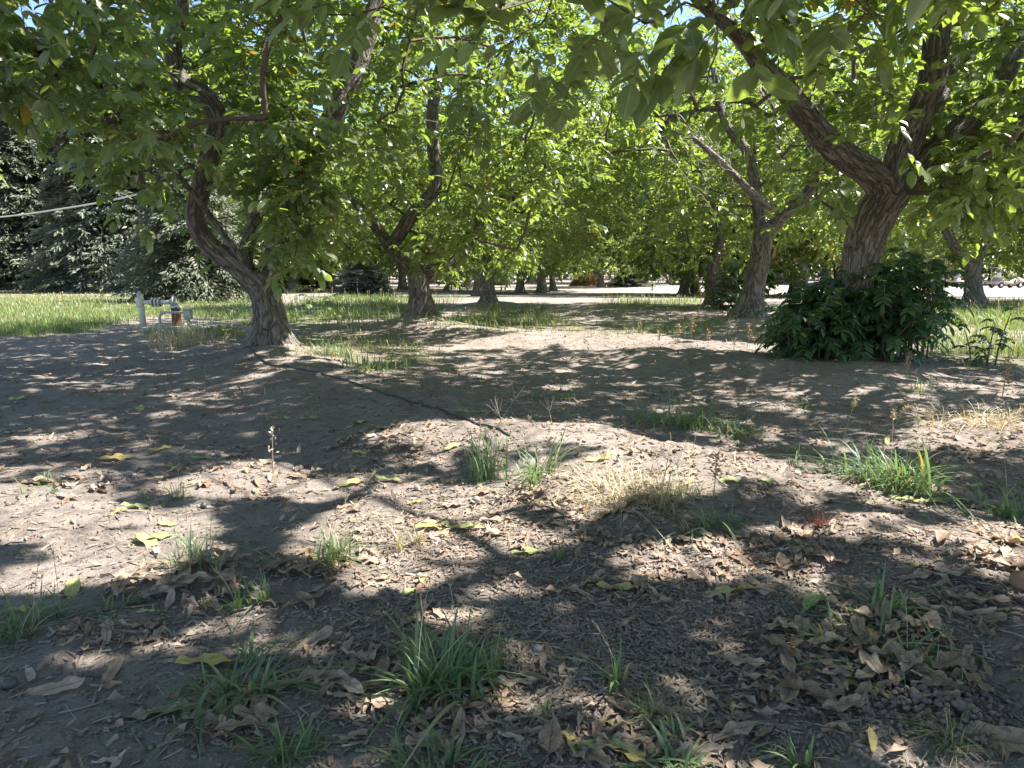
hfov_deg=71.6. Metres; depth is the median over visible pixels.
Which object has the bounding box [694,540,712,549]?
fallen leaf
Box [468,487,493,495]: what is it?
fallen leaf
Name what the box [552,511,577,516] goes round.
fallen leaf
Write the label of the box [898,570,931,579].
fallen leaf
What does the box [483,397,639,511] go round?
grass clump
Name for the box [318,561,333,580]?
fallen leaf
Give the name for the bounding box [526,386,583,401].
grass clump
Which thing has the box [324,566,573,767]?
grass clump
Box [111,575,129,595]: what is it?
fallen leaf
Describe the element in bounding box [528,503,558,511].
fallen leaf
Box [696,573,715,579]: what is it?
fallen leaf
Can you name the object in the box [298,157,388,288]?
walnut tree
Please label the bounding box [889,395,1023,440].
straw patch
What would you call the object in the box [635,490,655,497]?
fallen leaf
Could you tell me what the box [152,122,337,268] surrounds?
walnut tree
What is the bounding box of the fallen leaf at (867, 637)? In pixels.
[848,635,871,646]
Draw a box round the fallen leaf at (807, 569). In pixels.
[800,566,809,571]
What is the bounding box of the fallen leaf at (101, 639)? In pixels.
[83,636,122,644]
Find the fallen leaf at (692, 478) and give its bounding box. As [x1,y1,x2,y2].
[684,476,693,486]
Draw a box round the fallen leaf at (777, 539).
[772,528,783,542]
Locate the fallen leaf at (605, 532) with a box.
[597,526,612,537]
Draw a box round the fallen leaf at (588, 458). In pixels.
[582,452,612,460]
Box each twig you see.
[58,701,105,714]
[539,685,561,701]
[746,719,802,730]
[815,600,868,610]
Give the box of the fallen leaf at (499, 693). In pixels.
[494,682,507,711]
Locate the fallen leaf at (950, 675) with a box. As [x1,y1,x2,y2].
[935,669,961,681]
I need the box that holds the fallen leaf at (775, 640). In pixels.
[760,635,808,664]
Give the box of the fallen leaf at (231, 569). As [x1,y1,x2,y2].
[214,562,236,582]
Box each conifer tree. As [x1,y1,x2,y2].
[0,8,68,290]
[0,186,38,290]
[8,37,86,253]
[11,2,149,293]
[94,169,214,296]
[110,116,264,303]
[111,47,243,290]
[113,5,158,214]
[204,0,303,288]
[267,65,339,287]
[327,255,399,296]
[605,266,656,286]
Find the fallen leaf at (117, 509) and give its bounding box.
[111,506,128,513]
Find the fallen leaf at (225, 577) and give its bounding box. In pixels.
[195,573,246,581]
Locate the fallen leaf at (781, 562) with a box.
[750,552,789,565]
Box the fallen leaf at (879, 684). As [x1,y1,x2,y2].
[871,676,897,694]
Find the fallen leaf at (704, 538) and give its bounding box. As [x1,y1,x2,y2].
[675,535,715,542]
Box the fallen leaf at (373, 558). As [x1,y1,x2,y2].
[357,554,385,563]
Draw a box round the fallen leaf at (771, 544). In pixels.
[756,537,775,546]
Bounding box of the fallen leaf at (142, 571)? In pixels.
[100,567,148,577]
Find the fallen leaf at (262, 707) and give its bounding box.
[226,702,279,722]
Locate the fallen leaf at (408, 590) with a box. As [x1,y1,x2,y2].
[402,588,414,594]
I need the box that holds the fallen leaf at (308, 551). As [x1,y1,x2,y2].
[305,547,316,562]
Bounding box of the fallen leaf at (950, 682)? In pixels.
[930,677,958,703]
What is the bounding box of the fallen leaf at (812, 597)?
[800,593,823,611]
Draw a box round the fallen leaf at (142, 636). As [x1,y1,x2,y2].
[138,621,148,645]
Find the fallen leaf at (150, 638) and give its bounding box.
[133,634,164,643]
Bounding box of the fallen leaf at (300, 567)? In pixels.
[279,559,323,572]
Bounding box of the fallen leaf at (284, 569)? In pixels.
[277,556,289,578]
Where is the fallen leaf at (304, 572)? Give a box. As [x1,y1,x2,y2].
[292,565,311,577]
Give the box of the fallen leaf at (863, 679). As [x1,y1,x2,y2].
[858,676,873,680]
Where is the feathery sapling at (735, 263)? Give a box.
[697,259,777,295]
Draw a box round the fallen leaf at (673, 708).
[619,701,690,716]
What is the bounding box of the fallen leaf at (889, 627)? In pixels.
[883,618,900,636]
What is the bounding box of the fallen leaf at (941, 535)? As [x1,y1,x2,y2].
[935,528,950,543]
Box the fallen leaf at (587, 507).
[583,505,590,513]
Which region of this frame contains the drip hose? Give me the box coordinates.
[228,346,1023,604]
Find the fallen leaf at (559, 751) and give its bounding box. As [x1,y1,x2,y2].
[551,735,564,761]
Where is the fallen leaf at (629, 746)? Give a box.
[589,739,651,763]
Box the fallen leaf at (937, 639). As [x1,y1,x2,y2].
[931,637,944,643]
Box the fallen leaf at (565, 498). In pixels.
[562,493,583,499]
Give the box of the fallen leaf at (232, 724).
[203,715,260,733]
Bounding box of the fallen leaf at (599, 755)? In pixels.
[574,740,610,767]
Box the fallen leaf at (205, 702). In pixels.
[181,691,228,716]
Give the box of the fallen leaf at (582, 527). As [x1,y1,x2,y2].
[580,523,585,531]
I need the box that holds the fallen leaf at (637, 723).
[622,712,671,732]
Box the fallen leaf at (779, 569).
[766,565,792,573]
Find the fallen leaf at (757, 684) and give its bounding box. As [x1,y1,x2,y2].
[741,680,775,692]
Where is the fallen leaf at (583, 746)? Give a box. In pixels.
[574,744,615,749]
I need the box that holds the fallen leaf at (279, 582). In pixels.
[270,578,287,586]
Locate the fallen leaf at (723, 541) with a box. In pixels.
[719,534,726,545]
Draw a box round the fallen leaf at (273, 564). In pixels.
[257,554,300,572]
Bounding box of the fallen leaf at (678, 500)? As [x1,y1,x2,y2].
[670,497,694,504]
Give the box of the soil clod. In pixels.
[740,476,747,481]
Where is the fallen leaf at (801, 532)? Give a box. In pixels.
[784,528,814,536]
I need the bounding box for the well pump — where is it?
[135,291,232,331]
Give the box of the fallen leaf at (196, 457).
[184,455,211,458]
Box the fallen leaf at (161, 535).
[128,532,173,541]
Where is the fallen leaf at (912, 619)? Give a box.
[893,615,931,628]
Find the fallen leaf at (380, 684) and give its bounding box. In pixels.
[363,675,390,691]
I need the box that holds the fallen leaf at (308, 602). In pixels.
[294,590,314,607]
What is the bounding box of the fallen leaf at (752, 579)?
[740,575,771,587]
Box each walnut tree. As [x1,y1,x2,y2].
[0,0,594,348]
[112,0,674,317]
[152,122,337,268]
[209,145,378,291]
[251,0,941,134]
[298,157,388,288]
[319,153,397,277]
[322,0,689,302]
[333,146,451,289]
[377,127,579,295]
[385,166,505,287]
[402,210,494,290]
[436,149,602,293]
[483,134,624,291]
[494,204,622,290]
[532,0,1023,318]
[535,0,890,304]
[547,199,651,286]
[562,96,786,293]
[590,155,787,294]
[593,60,874,289]
[608,0,1023,356]
[689,126,923,292]
[720,60,982,282]
[802,55,1023,282]
[822,39,1023,303]
[923,185,1023,284]
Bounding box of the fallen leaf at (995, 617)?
[964,612,1007,624]
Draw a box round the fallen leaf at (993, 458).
[985,454,1016,461]
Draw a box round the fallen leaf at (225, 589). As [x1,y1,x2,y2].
[220,582,240,596]
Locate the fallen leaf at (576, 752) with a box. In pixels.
[565,729,585,759]
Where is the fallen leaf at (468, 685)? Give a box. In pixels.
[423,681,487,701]
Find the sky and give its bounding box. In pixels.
[15,0,1019,271]
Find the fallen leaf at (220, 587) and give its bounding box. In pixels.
[218,584,228,592]
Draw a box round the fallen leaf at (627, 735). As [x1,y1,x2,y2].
[612,732,663,757]
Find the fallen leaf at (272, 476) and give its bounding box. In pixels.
[268,465,277,482]
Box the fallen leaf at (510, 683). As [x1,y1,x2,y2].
[481,675,535,686]
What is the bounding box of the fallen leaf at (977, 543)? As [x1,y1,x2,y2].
[959,537,997,554]
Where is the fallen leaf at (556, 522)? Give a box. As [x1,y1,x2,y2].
[548,520,562,524]
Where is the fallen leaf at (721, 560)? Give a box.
[718,559,735,569]
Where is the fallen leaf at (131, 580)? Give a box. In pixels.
[107,575,138,582]
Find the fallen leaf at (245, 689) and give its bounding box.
[237,687,278,702]
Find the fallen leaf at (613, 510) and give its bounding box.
[603,501,626,512]
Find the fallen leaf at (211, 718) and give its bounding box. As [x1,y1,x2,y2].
[191,712,229,725]
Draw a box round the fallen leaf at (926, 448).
[915,446,944,451]
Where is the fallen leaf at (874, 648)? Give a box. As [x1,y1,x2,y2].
[867,645,902,654]
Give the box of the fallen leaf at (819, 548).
[815,546,830,561]
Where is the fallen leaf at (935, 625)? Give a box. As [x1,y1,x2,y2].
[925,613,951,643]
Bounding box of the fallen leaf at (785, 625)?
[770,616,797,629]
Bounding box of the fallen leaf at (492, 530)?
[483,528,508,533]
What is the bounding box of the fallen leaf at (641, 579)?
[632,570,647,588]
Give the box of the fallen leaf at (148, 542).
[134,533,157,546]
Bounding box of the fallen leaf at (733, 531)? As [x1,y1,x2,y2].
[721,524,749,541]
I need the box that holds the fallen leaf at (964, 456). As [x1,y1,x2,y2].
[951,455,975,458]
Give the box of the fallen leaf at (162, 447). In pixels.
[144,445,171,451]
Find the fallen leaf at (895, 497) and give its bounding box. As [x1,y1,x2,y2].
[891,495,919,501]
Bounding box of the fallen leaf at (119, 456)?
[98,453,131,459]
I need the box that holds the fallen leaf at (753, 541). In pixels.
[746,537,769,549]
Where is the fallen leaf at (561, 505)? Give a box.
[555,502,575,510]
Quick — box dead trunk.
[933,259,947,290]
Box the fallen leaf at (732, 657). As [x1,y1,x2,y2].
[707,651,764,666]
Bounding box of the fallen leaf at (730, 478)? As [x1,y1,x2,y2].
[716,476,739,481]
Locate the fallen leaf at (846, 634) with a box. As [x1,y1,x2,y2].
[830,620,851,638]
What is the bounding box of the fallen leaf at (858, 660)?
[853,658,897,673]
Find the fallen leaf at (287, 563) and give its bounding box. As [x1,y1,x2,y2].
[262,561,290,570]
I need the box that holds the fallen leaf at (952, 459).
[945,456,964,462]
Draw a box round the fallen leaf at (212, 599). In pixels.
[206,590,222,610]
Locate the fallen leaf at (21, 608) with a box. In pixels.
[7,605,30,611]
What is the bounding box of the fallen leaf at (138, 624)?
[124,621,162,627]
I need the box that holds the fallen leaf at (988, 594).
[984,589,993,602]
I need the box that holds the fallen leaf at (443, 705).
[434,694,446,720]
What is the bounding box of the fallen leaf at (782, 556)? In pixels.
[776,552,789,571]
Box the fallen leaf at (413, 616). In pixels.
[398,600,427,630]
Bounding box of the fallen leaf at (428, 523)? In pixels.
[411,520,445,528]
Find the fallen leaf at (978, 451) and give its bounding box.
[964,450,996,453]
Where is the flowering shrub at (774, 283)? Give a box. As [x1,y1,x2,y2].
[717,247,814,297]
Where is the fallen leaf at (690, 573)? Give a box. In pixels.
[682,568,716,586]
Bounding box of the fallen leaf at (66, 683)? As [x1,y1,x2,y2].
[22,676,87,695]
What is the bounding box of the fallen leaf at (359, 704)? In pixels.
[356,693,364,708]
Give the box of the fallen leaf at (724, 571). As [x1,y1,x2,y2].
[716,568,730,575]
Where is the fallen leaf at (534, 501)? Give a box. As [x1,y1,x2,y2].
[524,498,539,510]
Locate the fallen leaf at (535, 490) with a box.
[519,488,547,495]
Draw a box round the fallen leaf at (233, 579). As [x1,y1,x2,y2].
[214,573,238,597]
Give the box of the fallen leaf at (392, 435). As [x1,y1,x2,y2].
[375,433,404,436]
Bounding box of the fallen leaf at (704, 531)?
[695,527,722,541]
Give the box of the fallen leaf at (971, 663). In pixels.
[964,655,976,672]
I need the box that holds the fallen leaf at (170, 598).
[164,588,174,608]
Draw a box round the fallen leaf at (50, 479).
[28,476,58,481]
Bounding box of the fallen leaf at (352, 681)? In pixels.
[328,668,363,692]
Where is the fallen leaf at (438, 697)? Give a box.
[435,676,451,708]
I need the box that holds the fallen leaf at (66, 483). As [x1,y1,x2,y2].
[62,481,74,485]
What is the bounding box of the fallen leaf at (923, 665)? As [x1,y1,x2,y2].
[903,648,935,679]
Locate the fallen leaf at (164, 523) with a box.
[153,521,177,525]
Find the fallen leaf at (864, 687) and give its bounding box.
[846,681,871,713]
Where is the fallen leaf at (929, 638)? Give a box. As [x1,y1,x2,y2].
[911,634,958,644]
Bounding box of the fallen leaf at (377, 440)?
[365,436,380,449]
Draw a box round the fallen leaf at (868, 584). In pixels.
[855,582,879,587]
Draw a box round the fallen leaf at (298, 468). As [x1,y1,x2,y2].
[295,465,302,471]
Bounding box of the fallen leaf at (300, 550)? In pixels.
[296,547,309,554]
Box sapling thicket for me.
[751,246,976,364]
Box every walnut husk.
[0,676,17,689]
[200,501,207,508]
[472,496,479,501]
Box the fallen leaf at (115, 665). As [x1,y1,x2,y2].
[98,652,123,690]
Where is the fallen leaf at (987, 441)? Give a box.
[978,439,991,444]
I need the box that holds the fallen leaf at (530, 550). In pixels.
[503,546,541,553]
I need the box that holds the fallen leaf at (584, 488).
[572,486,587,490]
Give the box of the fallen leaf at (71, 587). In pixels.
[64,577,80,598]
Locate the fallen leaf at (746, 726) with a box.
[703,721,759,742]
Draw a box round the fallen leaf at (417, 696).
[405,684,429,706]
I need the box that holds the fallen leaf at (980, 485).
[961,482,986,486]
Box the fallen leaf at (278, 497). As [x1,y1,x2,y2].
[267,496,290,499]
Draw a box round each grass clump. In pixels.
[0,543,105,650]
[5,470,78,499]
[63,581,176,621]
[71,606,380,767]
[121,463,200,512]
[141,506,240,587]
[175,562,307,638]
[194,488,402,592]
[196,703,355,767]
[295,528,353,583]
[312,336,371,360]
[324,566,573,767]
[337,345,412,371]
[347,705,540,767]
[377,497,465,551]
[442,364,470,370]
[455,385,532,484]
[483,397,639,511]
[501,700,568,728]
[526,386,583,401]
[537,620,675,703]
[540,530,565,560]
[603,677,698,761]
[611,686,722,767]
[612,389,764,436]
[615,407,662,424]
[652,498,800,551]
[695,410,776,441]
[737,729,842,767]
[741,562,1002,714]
[749,395,1007,522]
[754,436,828,455]
[769,443,976,497]
[794,398,844,411]
[871,632,1023,702]
[872,696,1023,767]
[876,372,950,394]
[914,435,1023,529]
[942,473,1022,522]
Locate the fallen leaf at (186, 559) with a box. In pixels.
[178,554,215,563]
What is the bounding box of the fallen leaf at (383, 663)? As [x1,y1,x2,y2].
[375,655,389,688]
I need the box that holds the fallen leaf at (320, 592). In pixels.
[299,587,334,601]
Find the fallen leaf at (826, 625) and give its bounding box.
[817,621,847,630]
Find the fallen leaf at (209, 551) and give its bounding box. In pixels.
[183,546,219,566]
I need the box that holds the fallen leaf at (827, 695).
[803,678,837,711]
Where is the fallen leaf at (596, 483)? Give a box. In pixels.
[590,477,604,488]
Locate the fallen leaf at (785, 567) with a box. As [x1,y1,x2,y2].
[780,565,804,570]
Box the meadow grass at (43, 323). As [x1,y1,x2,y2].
[0,289,1023,437]
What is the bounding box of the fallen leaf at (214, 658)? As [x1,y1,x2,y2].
[163,653,234,665]
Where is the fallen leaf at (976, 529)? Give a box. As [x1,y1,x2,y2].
[967,526,993,534]
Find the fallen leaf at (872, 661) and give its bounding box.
[859,649,882,673]
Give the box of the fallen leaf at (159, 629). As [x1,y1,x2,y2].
[152,622,165,641]
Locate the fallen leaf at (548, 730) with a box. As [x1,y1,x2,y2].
[538,711,562,752]
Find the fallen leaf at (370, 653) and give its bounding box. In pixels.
[357,642,380,667]
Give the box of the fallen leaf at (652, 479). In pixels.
[644,478,672,485]
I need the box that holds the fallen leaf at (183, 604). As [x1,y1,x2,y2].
[180,593,191,608]
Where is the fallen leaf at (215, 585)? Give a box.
[202,580,229,593]
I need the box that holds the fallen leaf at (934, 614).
[919,610,939,632]
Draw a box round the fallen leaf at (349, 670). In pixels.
[321,649,362,687]
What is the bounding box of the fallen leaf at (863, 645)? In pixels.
[852,642,872,650]
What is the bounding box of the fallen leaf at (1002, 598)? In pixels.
[952,591,1009,602]
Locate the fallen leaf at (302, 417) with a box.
[295,416,321,418]
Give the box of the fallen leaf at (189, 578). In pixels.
[156,571,206,584]
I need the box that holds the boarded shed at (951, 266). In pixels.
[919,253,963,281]
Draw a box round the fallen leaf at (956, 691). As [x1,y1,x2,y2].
[924,689,960,697]
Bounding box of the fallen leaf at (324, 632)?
[297,625,333,651]
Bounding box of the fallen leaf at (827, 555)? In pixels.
[809,550,834,560]
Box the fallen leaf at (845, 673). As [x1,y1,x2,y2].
[823,668,855,676]
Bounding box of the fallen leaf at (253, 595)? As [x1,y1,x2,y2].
[246,588,275,605]
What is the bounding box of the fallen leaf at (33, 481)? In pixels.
[21,478,49,482]
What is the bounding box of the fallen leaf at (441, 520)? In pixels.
[418,518,452,522]
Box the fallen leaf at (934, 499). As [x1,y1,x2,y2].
[920,497,951,502]
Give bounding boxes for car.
[986,267,1023,287]
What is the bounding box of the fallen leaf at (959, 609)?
[931,604,996,614]
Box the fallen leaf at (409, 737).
[393,729,449,750]
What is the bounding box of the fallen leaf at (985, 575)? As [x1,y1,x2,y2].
[959,568,1000,581]
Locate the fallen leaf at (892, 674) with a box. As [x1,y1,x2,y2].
[887,663,903,685]
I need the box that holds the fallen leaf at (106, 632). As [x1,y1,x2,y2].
[101,622,111,641]
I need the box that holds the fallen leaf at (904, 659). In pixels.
[898,650,921,664]
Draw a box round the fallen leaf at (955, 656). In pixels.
[931,650,967,668]
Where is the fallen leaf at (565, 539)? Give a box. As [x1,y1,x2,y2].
[544,538,567,543]
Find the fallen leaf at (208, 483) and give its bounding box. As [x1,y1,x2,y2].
[201,479,210,487]
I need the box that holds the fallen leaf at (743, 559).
[717,549,755,566]
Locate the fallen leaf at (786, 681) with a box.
[780,676,797,687]
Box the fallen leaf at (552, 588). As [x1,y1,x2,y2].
[533,584,577,592]
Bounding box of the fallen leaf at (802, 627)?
[794,615,809,637]
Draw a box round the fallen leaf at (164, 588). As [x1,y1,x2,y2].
[139,584,185,598]
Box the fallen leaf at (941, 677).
[926,663,946,679]
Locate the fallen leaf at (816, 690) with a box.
[798,686,844,699]
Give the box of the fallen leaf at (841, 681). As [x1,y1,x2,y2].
[830,663,848,689]
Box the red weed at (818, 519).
[789,505,857,539]
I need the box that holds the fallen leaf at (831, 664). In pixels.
[810,653,851,669]
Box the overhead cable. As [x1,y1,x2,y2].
[0,175,189,217]
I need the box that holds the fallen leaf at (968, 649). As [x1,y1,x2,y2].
[962,643,972,658]
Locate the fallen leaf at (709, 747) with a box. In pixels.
[669,742,732,763]
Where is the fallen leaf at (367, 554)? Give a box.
[360,552,373,559]
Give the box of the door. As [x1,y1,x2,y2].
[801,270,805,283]
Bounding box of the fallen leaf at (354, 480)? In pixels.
[336,478,363,486]
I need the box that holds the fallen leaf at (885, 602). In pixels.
[880,596,890,629]
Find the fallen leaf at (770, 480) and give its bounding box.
[757,477,782,483]
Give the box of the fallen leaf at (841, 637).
[823,631,852,643]
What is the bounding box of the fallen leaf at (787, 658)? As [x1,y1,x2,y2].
[778,643,795,674]
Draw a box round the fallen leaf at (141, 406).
[134,405,154,408]
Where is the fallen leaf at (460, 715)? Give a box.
[441,706,466,767]
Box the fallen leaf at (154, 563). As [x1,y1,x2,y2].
[146,560,167,565]
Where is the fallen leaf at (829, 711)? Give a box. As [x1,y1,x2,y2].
[813,697,848,722]
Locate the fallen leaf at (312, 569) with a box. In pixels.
[305,566,317,571]
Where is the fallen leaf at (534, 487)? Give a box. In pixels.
[532,483,549,489]
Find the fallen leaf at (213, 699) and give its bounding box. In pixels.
[193,682,230,710]
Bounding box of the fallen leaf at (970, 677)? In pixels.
[958,664,993,691]
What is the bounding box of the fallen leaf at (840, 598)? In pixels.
[832,592,844,601]
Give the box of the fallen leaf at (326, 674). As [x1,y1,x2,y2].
[307,665,348,687]
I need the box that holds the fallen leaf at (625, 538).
[615,534,632,545]
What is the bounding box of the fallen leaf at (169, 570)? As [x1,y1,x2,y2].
[155,567,180,575]
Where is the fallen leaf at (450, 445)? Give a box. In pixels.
[442,442,460,450]
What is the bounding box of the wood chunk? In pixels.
[1009,570,1023,590]
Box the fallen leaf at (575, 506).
[561,502,583,508]
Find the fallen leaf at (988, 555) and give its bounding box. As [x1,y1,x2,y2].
[969,552,1002,563]
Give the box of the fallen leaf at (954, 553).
[950,548,968,554]
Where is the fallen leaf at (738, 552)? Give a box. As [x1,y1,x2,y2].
[730,546,743,554]
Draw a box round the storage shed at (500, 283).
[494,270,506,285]
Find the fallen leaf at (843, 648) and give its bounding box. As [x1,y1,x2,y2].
[821,644,871,652]
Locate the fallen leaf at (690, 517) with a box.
[681,514,716,522]
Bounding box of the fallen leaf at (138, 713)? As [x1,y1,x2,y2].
[109,701,179,719]
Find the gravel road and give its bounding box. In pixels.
[2,286,1023,298]
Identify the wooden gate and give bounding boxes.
[655,275,668,285]
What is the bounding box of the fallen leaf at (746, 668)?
[735,663,752,687]
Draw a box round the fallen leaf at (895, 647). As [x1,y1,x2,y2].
[886,638,932,679]
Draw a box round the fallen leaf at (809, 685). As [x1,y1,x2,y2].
[773,681,835,693]
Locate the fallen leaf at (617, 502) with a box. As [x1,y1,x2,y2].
[616,499,622,512]
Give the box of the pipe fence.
[612,274,787,281]
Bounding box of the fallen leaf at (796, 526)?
[790,522,799,536]
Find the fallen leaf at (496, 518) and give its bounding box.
[477,515,511,523]
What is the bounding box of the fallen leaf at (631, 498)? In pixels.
[619,495,648,503]
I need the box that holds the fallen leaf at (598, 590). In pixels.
[593,587,606,593]
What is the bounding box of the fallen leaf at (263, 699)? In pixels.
[250,693,269,729]
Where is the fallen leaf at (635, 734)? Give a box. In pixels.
[630,722,653,756]
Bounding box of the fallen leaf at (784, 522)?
[781,515,795,536]
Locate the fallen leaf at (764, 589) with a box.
[732,581,779,594]
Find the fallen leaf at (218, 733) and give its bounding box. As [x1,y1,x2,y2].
[207,730,229,738]
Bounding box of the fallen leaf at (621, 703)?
[606,697,682,721]
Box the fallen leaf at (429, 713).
[417,706,445,719]
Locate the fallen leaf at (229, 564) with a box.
[202,559,237,566]
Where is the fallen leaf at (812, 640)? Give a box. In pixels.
[788,635,831,645]
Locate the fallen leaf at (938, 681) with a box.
[922,670,945,686]
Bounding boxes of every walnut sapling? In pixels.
[296,288,335,314]
[948,307,1023,365]
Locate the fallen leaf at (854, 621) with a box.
[850,614,864,639]
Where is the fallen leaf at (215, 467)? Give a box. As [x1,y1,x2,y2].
[210,464,226,471]
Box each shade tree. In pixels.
[339,110,427,283]
[412,112,468,282]
[501,109,587,282]
[545,153,615,278]
[627,224,706,284]
[788,242,830,282]
[892,231,1000,279]
[930,233,1020,283]
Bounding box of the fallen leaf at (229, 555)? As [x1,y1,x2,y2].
[211,548,235,574]
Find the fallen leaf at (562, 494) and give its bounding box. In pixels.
[551,492,576,499]
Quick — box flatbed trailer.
[947,281,985,285]
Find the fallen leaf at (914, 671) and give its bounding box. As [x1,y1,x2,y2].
[898,664,921,676]
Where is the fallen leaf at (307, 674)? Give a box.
[255,665,327,692]
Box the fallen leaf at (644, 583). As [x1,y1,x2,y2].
[632,580,660,592]
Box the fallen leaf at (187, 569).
[172,564,190,581]
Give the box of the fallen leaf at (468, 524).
[436,521,474,527]
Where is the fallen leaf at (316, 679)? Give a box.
[312,669,339,681]
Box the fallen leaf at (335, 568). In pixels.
[314,564,351,573]
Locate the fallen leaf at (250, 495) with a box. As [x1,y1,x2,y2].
[244,492,264,499]
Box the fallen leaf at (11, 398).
[4,396,24,399]
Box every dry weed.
[268,426,279,472]
[675,324,681,344]
[689,316,694,339]
[693,274,702,312]
[706,328,710,346]
[707,451,725,495]
[746,324,752,345]
[903,351,914,378]
[1001,358,1013,399]
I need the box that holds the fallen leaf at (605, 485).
[603,479,609,489]
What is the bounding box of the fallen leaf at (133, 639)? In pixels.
[120,636,138,644]
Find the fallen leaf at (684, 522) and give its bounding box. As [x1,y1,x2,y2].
[678,520,687,530]
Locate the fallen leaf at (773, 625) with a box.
[763,620,786,629]
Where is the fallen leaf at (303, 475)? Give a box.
[286,472,306,478]
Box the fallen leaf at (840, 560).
[831,557,852,563]
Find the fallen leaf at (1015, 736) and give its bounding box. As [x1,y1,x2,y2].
[953,720,1023,755]
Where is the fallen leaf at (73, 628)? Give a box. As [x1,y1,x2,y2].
[62,617,80,634]
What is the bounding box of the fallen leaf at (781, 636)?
[761,633,793,638]
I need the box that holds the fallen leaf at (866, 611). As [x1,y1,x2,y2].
[840,606,881,617]
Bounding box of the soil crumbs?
[0,322,1023,767]
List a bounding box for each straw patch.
[112,305,242,352]
[494,427,754,549]
[554,432,753,526]
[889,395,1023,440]
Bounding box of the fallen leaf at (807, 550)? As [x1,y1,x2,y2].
[801,544,821,559]
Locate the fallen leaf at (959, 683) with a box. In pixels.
[910,680,963,689]
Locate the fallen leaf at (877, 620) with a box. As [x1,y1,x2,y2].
[874,606,889,637]
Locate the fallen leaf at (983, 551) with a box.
[976,545,992,554]
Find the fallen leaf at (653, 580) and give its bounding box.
[631,575,656,584]
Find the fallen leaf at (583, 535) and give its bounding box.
[579,529,588,540]
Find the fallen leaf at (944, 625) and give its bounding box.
[938,618,954,646]
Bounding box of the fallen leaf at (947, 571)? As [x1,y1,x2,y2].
[912,567,967,575]
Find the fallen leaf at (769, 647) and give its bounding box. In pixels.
[756,636,785,654]
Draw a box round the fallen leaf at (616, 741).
[568,737,626,748]
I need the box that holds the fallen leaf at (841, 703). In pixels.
[812,693,868,711]
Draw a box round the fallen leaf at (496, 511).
[484,510,503,513]
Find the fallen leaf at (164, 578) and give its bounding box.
[149,573,170,594]
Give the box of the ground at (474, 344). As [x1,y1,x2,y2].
[0,272,1023,767]
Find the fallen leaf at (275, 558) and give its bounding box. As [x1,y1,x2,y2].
[271,556,295,564]
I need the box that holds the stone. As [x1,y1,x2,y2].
[533,644,541,652]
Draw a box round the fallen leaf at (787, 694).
[779,675,802,708]
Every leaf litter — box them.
[0,302,1023,767]
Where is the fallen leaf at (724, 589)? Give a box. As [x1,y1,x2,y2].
[704,585,736,594]
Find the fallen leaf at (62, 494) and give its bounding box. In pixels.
[52,493,78,498]
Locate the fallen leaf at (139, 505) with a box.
[115,502,149,507]
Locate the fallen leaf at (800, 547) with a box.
[778,545,807,550]
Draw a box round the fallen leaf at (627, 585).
[587,581,634,590]
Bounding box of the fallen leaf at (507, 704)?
[475,697,518,716]
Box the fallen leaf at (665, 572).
[659,567,671,579]
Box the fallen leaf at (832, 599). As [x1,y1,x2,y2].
[821,594,855,606]
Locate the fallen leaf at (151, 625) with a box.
[140,618,154,629]
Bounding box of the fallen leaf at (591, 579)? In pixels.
[580,575,607,585]
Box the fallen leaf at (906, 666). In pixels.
[899,649,924,671]
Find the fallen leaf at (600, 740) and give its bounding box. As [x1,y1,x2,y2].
[590,731,644,752]
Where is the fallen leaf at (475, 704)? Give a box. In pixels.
[454,701,497,709]
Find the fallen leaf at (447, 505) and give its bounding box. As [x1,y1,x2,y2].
[435,501,461,506]
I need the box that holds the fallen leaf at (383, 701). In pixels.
[371,693,415,716]
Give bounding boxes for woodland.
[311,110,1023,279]
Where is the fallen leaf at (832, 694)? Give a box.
[802,690,836,700]
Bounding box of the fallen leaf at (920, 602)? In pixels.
[909,596,942,610]
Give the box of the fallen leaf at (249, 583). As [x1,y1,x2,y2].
[238,581,259,589]
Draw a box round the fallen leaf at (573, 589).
[550,587,578,594]
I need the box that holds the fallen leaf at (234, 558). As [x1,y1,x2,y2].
[214,547,242,563]
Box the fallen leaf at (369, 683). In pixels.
[341,679,386,692]
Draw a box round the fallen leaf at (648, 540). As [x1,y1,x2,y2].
[646,537,654,550]
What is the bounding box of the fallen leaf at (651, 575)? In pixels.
[648,572,677,577]
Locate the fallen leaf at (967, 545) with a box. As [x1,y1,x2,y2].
[962,543,999,550]
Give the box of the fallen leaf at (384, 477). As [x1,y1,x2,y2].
[367,475,402,481]
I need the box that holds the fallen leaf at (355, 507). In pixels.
[340,503,366,512]
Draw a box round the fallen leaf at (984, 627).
[979,624,994,635]
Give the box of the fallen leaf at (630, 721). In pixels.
[615,718,643,729]
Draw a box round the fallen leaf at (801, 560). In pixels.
[794,557,805,563]
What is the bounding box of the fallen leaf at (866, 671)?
[855,665,891,678]
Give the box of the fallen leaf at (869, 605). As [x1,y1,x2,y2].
[859,601,879,617]
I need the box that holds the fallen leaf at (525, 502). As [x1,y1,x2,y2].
[512,496,530,504]
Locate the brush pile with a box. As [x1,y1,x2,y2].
[569,270,604,285]
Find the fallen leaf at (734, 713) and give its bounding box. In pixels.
[707,710,743,732]
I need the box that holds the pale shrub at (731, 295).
[701,274,768,310]
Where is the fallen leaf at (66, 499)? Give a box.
[62,495,70,503]
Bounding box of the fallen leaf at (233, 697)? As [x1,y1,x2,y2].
[214,690,235,699]
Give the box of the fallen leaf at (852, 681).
[816,667,890,699]

